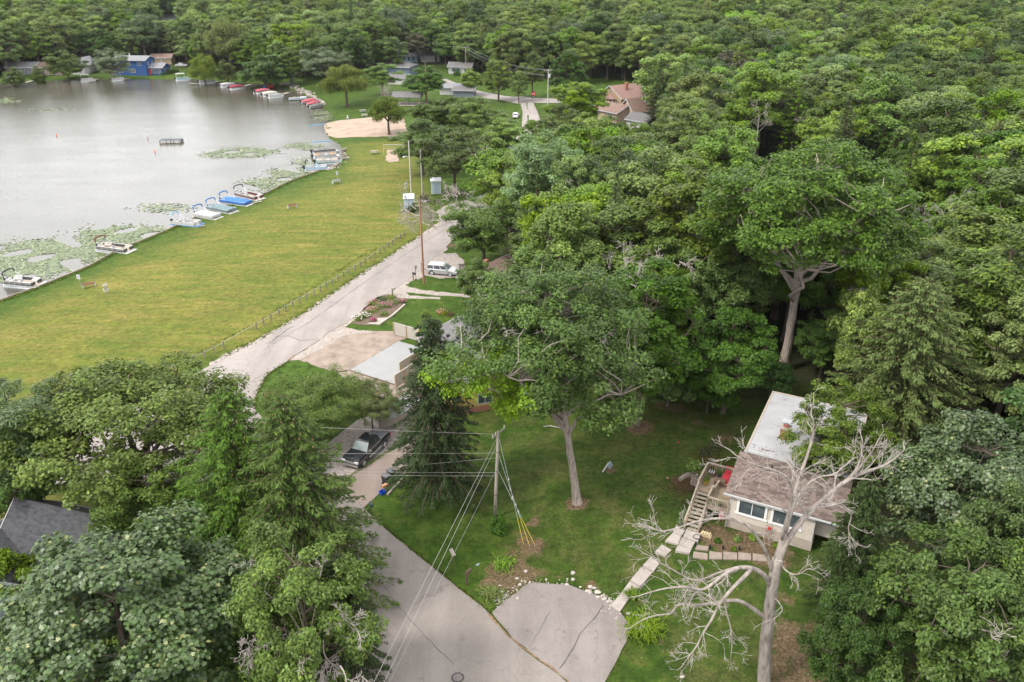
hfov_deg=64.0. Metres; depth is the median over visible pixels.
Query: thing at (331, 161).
pontoon boat
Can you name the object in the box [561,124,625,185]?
elm tree
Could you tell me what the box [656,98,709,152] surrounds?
oak tree
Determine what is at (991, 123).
oak tree
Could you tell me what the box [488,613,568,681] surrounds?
pad joint
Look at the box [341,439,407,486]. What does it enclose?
drive joint
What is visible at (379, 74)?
elm tree
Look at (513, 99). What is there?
street
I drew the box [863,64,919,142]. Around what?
ash tree
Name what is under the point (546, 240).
spruce tree
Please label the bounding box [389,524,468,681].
overhead wire
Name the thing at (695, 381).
young tree
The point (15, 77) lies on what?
maple tree
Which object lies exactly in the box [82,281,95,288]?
park bench
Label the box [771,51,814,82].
oak tree
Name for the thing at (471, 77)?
maple tree
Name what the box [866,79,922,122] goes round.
silver maple tree
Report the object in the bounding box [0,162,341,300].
shore timbers
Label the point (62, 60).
oak tree
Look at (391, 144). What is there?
volleyball net
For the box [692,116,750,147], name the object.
oak tree
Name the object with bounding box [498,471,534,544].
guy wire
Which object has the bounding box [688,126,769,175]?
oak tree
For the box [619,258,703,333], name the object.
oak tree
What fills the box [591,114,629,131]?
oak tree
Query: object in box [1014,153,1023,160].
lime tree
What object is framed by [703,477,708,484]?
potted plant
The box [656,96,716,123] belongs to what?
elm tree
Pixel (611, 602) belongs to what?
walk stones
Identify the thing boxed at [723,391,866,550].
house
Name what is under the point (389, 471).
wheeled bin
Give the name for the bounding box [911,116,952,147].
elm tree
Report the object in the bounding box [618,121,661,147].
oak tree
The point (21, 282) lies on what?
pontoon boat
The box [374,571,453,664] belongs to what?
pavement crack
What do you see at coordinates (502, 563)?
daylily clump
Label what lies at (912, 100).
oak tree
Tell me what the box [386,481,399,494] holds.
edging plank
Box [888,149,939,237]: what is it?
oak tree
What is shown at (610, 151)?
oak tree
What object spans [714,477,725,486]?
ottoman
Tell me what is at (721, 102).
silver maple tree
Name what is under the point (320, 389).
locust tree
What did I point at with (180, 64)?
parked car
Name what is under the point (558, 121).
oak tree
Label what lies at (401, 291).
gravel two track
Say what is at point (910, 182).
spruce tree
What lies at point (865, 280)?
oak tree
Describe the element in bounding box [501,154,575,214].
oak tree
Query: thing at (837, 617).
oak tree
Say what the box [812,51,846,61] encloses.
silver maple tree
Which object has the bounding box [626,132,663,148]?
oak tree
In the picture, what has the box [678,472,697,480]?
block wall
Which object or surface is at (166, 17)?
house
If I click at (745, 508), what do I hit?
window
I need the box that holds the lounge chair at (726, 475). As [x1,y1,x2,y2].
[722,465,732,482]
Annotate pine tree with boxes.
[510,158,548,245]
[772,81,807,162]
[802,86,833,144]
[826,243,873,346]
[863,104,894,166]
[972,65,986,84]
[978,171,995,221]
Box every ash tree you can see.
[481,60,514,101]
[508,70,529,102]
[508,193,545,245]
[516,119,544,143]
[527,205,568,237]
[542,154,603,195]
[662,91,705,118]
[726,153,762,165]
[796,121,856,159]
[799,64,852,102]
[813,92,856,116]
[834,89,864,114]
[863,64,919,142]
[879,256,970,364]
[923,85,973,98]
[923,91,990,134]
[950,247,1018,301]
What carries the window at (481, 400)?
in the house at (481, 404)
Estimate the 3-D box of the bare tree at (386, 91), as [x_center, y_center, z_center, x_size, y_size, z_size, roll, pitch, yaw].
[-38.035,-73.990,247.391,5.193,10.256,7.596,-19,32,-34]
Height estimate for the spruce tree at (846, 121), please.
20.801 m
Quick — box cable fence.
[161,231,404,376]
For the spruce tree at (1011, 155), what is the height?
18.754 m
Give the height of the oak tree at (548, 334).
22.475 m
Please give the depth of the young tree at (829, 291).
108.15 m
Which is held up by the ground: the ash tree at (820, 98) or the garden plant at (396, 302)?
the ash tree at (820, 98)
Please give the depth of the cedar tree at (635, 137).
147.96 m
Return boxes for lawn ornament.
[602,461,612,471]
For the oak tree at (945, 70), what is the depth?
190.85 m
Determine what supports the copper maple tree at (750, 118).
on the ground
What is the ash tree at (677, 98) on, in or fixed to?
on the ground
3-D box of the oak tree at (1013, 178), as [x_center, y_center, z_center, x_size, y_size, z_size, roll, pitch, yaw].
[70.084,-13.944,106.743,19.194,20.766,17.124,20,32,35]
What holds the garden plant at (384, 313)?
on the garden soil
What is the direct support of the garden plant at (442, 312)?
on the ground
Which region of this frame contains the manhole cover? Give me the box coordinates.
[451,672,463,681]
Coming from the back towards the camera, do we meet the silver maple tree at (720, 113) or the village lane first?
the silver maple tree at (720, 113)
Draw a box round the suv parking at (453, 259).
[416,253,464,279]
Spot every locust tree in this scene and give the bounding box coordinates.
[254,363,375,439]
[335,377,405,429]
[459,145,517,218]
[561,181,656,248]
[576,126,649,159]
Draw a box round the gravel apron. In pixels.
[289,326,406,371]
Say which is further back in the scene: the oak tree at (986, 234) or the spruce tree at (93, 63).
the spruce tree at (93, 63)
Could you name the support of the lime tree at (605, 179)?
on the ground
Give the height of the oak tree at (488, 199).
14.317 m
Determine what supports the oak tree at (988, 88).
on the ground
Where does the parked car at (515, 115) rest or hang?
on the ground
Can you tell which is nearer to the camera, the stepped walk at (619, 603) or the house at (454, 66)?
the stepped walk at (619, 603)
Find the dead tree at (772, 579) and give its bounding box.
[611,386,910,681]
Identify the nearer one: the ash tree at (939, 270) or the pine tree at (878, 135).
the ash tree at (939, 270)
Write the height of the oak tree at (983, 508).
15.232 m
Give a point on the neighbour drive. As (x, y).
(367, 483)
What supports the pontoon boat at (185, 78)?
on the lake water
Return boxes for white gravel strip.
[290,326,373,360]
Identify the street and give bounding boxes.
[443,79,559,103]
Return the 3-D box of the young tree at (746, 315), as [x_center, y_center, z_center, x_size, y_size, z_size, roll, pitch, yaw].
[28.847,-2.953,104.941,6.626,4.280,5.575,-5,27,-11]
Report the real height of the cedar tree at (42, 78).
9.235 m
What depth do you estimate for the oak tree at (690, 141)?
140.73 m
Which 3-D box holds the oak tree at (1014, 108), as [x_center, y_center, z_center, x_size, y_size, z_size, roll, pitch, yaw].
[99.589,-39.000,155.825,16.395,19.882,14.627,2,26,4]
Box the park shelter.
[391,91,422,105]
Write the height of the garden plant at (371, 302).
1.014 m
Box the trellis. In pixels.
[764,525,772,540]
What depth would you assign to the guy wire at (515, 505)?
70.20 m
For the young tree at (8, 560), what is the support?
on the ground
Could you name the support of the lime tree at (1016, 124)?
on the ground
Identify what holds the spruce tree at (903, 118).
on the ground
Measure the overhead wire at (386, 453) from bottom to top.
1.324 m
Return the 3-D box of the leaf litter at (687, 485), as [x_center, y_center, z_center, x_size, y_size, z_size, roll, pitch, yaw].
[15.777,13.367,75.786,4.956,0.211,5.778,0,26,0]
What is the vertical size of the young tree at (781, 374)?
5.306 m
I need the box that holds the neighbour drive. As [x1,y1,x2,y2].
[347,426,448,506]
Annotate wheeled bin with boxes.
[380,472,390,483]
[386,467,395,474]
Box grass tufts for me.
[0,163,631,681]
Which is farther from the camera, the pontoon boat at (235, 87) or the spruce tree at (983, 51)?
the pontoon boat at (235, 87)
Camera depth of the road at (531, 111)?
239.68 m
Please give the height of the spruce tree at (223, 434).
19.411 m
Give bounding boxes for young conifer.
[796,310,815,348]
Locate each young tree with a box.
[0,546,38,596]
[194,615,273,681]
[204,566,256,634]
[456,308,482,317]
[643,371,708,406]
[675,363,745,413]
[713,303,761,326]
[746,361,798,401]
[825,289,851,305]
[897,224,939,242]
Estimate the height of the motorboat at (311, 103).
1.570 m
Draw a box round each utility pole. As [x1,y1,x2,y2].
[403,141,411,192]
[414,200,425,283]
[420,150,422,194]
[492,425,505,516]
[544,69,551,113]
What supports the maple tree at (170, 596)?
on the ground
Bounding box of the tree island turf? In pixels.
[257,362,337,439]
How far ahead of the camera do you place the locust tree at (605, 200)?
109.26 m
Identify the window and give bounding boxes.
[477,392,492,404]
[735,499,768,521]
[768,508,801,531]
[818,522,835,527]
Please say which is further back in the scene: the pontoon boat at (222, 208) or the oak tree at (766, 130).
the oak tree at (766, 130)
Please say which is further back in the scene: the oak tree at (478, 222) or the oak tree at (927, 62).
the oak tree at (927, 62)
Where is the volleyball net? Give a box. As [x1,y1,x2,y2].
[383,144,404,152]
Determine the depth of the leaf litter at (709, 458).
79.78 m
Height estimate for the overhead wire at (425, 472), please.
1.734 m
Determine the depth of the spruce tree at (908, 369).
75.87 m
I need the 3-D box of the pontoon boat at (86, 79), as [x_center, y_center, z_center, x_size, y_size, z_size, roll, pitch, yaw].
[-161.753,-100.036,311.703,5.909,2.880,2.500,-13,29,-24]
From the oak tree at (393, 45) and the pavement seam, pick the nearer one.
the pavement seam
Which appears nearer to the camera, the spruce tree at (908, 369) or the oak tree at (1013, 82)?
the spruce tree at (908, 369)
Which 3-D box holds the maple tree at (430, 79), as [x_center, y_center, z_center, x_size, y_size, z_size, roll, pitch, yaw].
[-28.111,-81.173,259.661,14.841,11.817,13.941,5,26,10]
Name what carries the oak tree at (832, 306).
on the ground
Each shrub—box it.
[403,202,418,212]
[417,193,430,202]
[431,196,438,203]
[452,69,461,75]
[489,511,507,535]
[677,522,686,529]
[685,460,701,471]
[698,446,712,455]
[707,439,722,451]
[714,537,721,543]
[733,534,741,542]
[748,531,760,542]
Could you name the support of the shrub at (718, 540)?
on the ground
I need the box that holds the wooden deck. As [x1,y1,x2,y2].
[684,462,733,532]
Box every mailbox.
[369,501,373,512]
[465,568,471,584]
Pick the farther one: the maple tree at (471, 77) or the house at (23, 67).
the house at (23, 67)
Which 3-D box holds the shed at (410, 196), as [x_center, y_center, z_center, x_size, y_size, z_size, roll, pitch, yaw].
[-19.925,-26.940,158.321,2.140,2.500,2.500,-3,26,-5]
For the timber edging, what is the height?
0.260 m
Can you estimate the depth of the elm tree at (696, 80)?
185.76 m
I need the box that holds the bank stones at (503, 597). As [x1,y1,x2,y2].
[481,585,517,606]
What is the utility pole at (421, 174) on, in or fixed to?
on the ground
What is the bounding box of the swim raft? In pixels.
[159,138,183,142]
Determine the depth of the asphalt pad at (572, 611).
61.62 m
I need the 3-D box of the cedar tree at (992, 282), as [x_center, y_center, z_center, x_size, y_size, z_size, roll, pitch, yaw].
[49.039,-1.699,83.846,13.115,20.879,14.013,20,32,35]
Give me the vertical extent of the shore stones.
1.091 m
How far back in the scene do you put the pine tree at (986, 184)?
110.51 m
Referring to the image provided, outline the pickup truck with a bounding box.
[341,428,390,467]
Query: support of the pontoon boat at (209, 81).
on the lake water
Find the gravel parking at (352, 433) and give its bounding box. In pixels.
[316,415,414,476]
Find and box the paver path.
[693,541,766,561]
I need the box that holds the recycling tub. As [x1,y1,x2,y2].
[379,489,385,495]
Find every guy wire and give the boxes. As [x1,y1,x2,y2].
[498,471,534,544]
[499,439,523,544]
[499,457,529,545]
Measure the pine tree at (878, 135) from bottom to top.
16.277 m
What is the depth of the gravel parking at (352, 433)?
84.92 m
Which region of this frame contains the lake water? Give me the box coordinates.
[0,79,343,298]
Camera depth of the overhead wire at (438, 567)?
56.33 m
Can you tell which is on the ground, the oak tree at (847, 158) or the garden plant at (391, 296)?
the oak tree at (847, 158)
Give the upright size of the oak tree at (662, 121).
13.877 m
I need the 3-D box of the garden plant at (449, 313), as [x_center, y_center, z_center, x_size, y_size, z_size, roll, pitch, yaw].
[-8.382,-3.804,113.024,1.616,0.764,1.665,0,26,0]
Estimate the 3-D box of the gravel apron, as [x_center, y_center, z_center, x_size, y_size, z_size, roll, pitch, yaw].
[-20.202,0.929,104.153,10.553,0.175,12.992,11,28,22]
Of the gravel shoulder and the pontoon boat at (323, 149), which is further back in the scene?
the pontoon boat at (323, 149)
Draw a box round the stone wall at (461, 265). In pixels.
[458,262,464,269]
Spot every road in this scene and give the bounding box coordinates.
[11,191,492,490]
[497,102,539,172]
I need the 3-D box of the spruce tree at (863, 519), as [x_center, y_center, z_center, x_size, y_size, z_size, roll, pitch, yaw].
[24.338,15.003,57.971,6.290,13.279,6.333,7,27,14]
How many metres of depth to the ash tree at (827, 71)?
187.83 m
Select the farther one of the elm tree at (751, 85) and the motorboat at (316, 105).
the motorboat at (316, 105)
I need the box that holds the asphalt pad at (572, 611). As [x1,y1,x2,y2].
[493,582,628,681]
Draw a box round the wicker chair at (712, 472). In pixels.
[708,464,717,477]
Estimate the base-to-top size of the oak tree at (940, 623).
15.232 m
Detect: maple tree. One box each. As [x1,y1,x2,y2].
[0,498,255,681]
[1,67,25,86]
[91,48,130,77]
[299,46,352,78]
[401,65,446,102]
[431,32,467,61]
[460,68,482,86]
[500,129,601,210]
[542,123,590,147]
[555,111,611,135]
[677,151,719,173]
[703,103,730,128]
[709,83,739,108]
[720,107,761,134]
[799,49,852,88]
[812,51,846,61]
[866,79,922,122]
[879,406,1023,582]
[883,140,924,173]
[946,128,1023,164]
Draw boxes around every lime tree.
[574,153,656,185]
[707,63,751,99]
[906,127,1023,213]
[946,91,996,104]
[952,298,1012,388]
[1004,119,1023,155]
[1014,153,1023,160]
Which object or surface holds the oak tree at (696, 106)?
on the ground
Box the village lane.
[120,409,565,681]
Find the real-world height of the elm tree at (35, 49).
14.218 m
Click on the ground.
(192, 291)
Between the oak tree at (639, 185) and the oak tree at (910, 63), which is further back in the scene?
the oak tree at (910, 63)
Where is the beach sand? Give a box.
[324,116,407,137]
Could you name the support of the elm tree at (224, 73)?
on the ground
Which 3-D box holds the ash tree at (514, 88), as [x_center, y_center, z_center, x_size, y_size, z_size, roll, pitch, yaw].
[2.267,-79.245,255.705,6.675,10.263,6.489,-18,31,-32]
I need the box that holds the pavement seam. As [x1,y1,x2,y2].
[265,232,439,348]
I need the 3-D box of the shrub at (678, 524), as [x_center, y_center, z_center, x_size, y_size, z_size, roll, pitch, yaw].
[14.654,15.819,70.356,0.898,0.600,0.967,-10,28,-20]
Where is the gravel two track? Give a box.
[386,286,469,298]
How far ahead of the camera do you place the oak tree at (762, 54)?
198.99 m
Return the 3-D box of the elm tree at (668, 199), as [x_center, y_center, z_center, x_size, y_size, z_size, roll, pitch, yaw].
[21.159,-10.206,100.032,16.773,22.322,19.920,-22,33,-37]
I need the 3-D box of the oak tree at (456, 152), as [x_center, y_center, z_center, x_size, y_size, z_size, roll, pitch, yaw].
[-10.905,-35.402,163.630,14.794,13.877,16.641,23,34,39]
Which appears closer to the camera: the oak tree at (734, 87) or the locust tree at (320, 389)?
the locust tree at (320, 389)
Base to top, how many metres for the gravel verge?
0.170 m
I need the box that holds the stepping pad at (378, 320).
[367,317,386,324]
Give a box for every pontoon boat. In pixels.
[1,268,44,289]
[78,74,95,81]
[94,235,136,253]
[109,73,125,81]
[170,211,204,226]
[174,73,190,80]
[192,204,223,219]
[197,79,216,83]
[205,197,237,213]
[218,82,236,87]
[218,190,252,206]
[227,84,245,89]
[233,184,265,200]
[253,88,270,93]
[260,91,277,96]
[266,93,283,97]
[302,159,328,171]
[310,147,338,154]
[311,152,339,159]
[313,157,341,164]
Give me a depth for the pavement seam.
119.41 m
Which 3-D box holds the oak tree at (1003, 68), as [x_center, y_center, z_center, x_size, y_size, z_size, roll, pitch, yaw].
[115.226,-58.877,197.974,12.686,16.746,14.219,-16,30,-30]
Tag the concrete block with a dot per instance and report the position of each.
(693, 483)
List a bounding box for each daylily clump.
[475,582,509,604]
[482,552,518,575]
[614,604,670,646]
[620,585,643,601]
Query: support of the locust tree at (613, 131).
on the ground
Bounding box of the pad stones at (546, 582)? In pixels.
[496,577,617,600]
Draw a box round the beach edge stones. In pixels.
[329,147,349,169]
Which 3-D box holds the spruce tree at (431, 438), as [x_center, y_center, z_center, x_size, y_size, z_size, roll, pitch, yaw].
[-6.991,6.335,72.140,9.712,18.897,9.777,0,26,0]
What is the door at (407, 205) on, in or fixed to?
in the shed at (410, 196)
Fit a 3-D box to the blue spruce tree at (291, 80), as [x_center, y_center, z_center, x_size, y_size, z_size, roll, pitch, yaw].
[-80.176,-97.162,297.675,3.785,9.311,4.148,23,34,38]
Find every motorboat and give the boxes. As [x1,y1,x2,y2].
[287,96,306,100]
[299,98,316,103]
[304,100,319,106]
[307,103,322,108]
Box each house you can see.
[0,496,142,597]
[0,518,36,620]
[3,61,38,74]
[28,62,67,74]
[70,56,96,74]
[114,53,154,75]
[148,63,170,74]
[150,53,175,63]
[160,14,176,20]
[382,61,417,74]
[388,73,411,84]
[402,53,418,61]
[417,316,516,413]
[419,51,440,61]
[440,83,462,94]
[447,62,475,73]
[451,86,477,97]
[456,254,517,298]
[597,100,628,123]
[602,82,648,103]
[622,94,655,114]
[624,111,655,127]
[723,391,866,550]
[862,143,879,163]
[903,209,927,222]
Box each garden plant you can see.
[351,314,366,321]
[360,312,371,317]
[365,306,378,312]
[368,298,378,306]
[374,294,387,301]
[378,310,388,316]
[380,300,392,308]
[384,293,396,300]
[390,297,400,305]
[436,308,446,315]
[446,310,454,317]
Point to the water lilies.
(20, 264)
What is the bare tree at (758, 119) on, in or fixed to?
on the ground
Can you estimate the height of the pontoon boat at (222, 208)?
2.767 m
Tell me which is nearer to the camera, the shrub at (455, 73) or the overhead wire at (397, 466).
the overhead wire at (397, 466)
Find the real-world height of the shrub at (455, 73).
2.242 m
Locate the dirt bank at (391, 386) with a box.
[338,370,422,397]
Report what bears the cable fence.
on the ground
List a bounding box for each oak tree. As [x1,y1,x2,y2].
[0,349,254,513]
[0,429,55,519]
[41,50,89,80]
[173,39,192,63]
[222,519,389,681]
[370,36,409,64]
[387,118,448,174]
[396,179,521,261]
[405,96,463,138]
[408,124,491,194]
[418,253,670,505]
[445,95,518,154]
[455,256,495,308]
[472,117,525,173]
[473,152,522,231]
[479,295,520,356]
[481,245,584,321]
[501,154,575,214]
[504,136,551,170]
[509,182,614,312]
[515,52,546,97]
[524,127,544,147]
[534,202,696,300]
[537,102,580,130]
[540,81,609,122]
[553,139,586,155]
[567,183,620,202]
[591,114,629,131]
[596,142,703,215]
[600,147,635,180]
[601,147,636,159]
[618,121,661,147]
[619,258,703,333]
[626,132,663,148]
[642,156,718,215]
[644,160,669,172]
[648,112,685,140]
[654,86,681,118]
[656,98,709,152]
[663,241,752,345]
[667,101,715,123]
[668,129,696,154]
[670,134,729,163]
[671,148,723,172]
[676,57,733,98]
[680,137,936,363]
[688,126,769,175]
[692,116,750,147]
[695,222,787,323]
[697,118,747,138]
[706,87,724,106]
[729,81,793,131]
[736,52,780,89]
[736,230,862,341]
[759,68,798,147]
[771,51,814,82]
[773,80,821,148]
[777,376,898,479]
[782,75,833,143]
[784,60,839,95]
[793,308,845,383]
[795,569,918,681]
[796,106,870,157]
[798,221,892,321]
[816,146,876,170]
[832,257,930,369]
[839,62,877,86]
[849,71,925,165]
[856,521,1023,681]
[857,107,875,152]
[875,119,928,159]
[879,71,955,95]
[882,90,953,136]
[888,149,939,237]
[898,58,941,83]
[910,49,985,86]
[910,59,934,73]
[919,76,989,98]
[924,145,1008,232]
[943,478,1023,634]
[968,85,1023,126]
[970,47,1023,77]
[975,78,1005,96]
[978,114,1019,130]
[980,225,1020,259]
[982,158,1023,238]
[985,61,1023,75]
[986,62,1020,86]
[988,74,1023,91]
[1001,88,1023,115]
[1008,63,1023,76]
[1008,80,1023,95]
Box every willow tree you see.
[188,54,218,84]
[366,96,408,134]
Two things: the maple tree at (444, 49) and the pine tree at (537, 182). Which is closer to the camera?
the pine tree at (537, 182)
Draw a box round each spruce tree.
[90,52,99,72]
[165,384,335,627]
[227,390,402,637]
[288,62,297,85]
[307,550,392,681]
[384,314,487,518]
[519,202,541,263]
[537,229,564,304]
[600,170,628,324]
[677,60,689,88]
[762,76,790,154]
[800,474,889,633]
[815,275,995,493]
[823,93,858,153]
[850,119,861,156]
[876,56,909,139]
[881,114,906,160]
[888,132,922,239]
[973,44,989,75]
[1001,144,1017,183]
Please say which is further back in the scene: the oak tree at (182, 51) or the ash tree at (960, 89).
the oak tree at (182, 51)
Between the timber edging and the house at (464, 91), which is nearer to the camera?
the timber edging
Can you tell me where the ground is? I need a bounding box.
[0,13,1023,681]
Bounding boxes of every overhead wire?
[86,464,488,472]
[87,449,451,453]
[154,470,411,475]
[323,427,477,433]
[337,458,490,470]
[374,436,497,680]
[384,447,495,681]
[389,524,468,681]
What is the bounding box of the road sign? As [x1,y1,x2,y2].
[449,548,455,571]
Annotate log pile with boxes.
[700,530,711,538]
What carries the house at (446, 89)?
on the ground
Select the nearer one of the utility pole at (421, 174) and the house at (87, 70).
the utility pole at (421, 174)
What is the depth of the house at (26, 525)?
64.64 m
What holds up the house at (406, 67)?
on the ground
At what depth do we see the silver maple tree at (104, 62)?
309.75 m
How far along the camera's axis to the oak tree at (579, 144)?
141.76 m
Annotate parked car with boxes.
[175,63,186,66]
[425,261,458,276]
[512,112,519,117]
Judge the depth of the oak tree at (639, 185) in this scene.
111.45 m
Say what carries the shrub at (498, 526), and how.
on the ground
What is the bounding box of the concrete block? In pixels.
[690,480,697,486]
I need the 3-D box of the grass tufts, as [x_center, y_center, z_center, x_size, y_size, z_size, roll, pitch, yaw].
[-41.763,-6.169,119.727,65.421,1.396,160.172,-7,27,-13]
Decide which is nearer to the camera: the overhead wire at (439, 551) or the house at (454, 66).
the overhead wire at (439, 551)
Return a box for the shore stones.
[279,82,326,105]
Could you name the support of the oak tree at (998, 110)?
on the ground
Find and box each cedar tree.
[29,66,47,83]
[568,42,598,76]
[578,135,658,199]
[628,134,652,147]
[641,139,671,161]
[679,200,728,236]
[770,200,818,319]
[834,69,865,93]
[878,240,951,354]
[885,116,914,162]
[909,84,946,120]
[927,222,1023,410]
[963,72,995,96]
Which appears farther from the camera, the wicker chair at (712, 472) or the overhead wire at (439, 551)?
the wicker chair at (712, 472)
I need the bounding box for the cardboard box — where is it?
[381,483,388,489]
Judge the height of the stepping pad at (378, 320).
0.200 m
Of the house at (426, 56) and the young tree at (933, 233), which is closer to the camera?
the young tree at (933, 233)
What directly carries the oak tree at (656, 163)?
on the ground
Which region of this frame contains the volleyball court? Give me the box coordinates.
[386,150,398,161]
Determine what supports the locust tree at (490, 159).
on the ground
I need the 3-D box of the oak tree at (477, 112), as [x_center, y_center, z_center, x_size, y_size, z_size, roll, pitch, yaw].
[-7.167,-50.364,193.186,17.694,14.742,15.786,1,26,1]
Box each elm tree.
[18,34,53,61]
[214,59,237,81]
[360,63,404,95]
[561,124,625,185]
[600,168,774,333]
[635,205,679,245]
[655,68,736,111]
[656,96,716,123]
[701,99,728,114]
[719,99,761,141]
[724,61,798,155]
[792,91,873,143]
[887,97,984,208]
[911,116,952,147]
[929,184,1023,231]
[957,117,998,142]
[977,110,1023,151]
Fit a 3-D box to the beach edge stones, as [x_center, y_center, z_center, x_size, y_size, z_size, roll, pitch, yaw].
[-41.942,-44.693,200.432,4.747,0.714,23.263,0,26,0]
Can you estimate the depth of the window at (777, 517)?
67.73 m
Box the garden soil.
[352,294,402,325]
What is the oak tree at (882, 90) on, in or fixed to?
on the ground
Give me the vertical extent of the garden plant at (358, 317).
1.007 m
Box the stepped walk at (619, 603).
[610,525,700,611]
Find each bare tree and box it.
[376,80,396,96]
[750,100,772,153]
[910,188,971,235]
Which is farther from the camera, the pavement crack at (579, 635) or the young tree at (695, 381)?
the young tree at (695, 381)
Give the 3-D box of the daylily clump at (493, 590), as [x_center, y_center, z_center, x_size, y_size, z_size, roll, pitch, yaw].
[-1.540,19.961,64.439,2.904,0.604,2.533,0,26,0]
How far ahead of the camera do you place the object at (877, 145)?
178.83 m
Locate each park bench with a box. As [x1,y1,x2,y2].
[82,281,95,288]
[287,203,296,208]
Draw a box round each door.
[405,200,411,207]
[432,183,439,193]
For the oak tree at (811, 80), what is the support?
on the ground
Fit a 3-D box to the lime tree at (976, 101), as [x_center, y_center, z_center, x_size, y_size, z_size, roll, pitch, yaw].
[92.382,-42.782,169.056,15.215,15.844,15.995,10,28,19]
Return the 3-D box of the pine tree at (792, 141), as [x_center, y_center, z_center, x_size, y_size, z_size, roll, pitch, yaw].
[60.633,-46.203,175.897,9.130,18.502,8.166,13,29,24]
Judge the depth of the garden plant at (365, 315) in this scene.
112.30 m
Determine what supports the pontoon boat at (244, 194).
on the lake water
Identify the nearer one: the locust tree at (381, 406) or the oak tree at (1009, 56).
the locust tree at (381, 406)
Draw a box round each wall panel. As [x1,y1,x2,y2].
[393,322,419,340]
[394,363,413,387]
[399,353,420,370]
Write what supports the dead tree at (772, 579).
on the ground
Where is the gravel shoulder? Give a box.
[209,221,441,364]
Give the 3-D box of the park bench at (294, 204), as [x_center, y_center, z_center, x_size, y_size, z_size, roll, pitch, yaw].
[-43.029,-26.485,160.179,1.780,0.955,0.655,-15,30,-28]
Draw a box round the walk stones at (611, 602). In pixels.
[588,592,623,625]
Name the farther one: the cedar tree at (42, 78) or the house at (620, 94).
the cedar tree at (42, 78)
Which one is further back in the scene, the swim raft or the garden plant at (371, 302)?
the swim raft
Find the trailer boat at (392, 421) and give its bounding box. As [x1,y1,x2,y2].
[378,394,420,429]
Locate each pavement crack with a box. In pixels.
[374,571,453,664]
[560,605,603,667]
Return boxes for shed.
[403,193,413,209]
[430,177,440,193]
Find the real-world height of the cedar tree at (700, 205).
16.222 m
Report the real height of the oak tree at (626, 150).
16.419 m
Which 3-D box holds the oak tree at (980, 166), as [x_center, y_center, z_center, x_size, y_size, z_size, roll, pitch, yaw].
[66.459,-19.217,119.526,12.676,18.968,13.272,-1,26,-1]
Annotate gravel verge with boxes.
[342,247,447,326]
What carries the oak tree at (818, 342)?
on the ground
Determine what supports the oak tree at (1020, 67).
on the ground
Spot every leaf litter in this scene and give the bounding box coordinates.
[658,468,699,504]
[680,447,735,473]
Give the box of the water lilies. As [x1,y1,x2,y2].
[0,97,333,282]
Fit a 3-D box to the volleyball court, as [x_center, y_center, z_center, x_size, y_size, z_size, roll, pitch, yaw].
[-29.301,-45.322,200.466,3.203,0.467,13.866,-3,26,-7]
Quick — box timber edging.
[379,304,404,324]
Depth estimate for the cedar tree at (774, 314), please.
108.55 m
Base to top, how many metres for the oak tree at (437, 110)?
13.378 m
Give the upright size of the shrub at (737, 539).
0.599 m

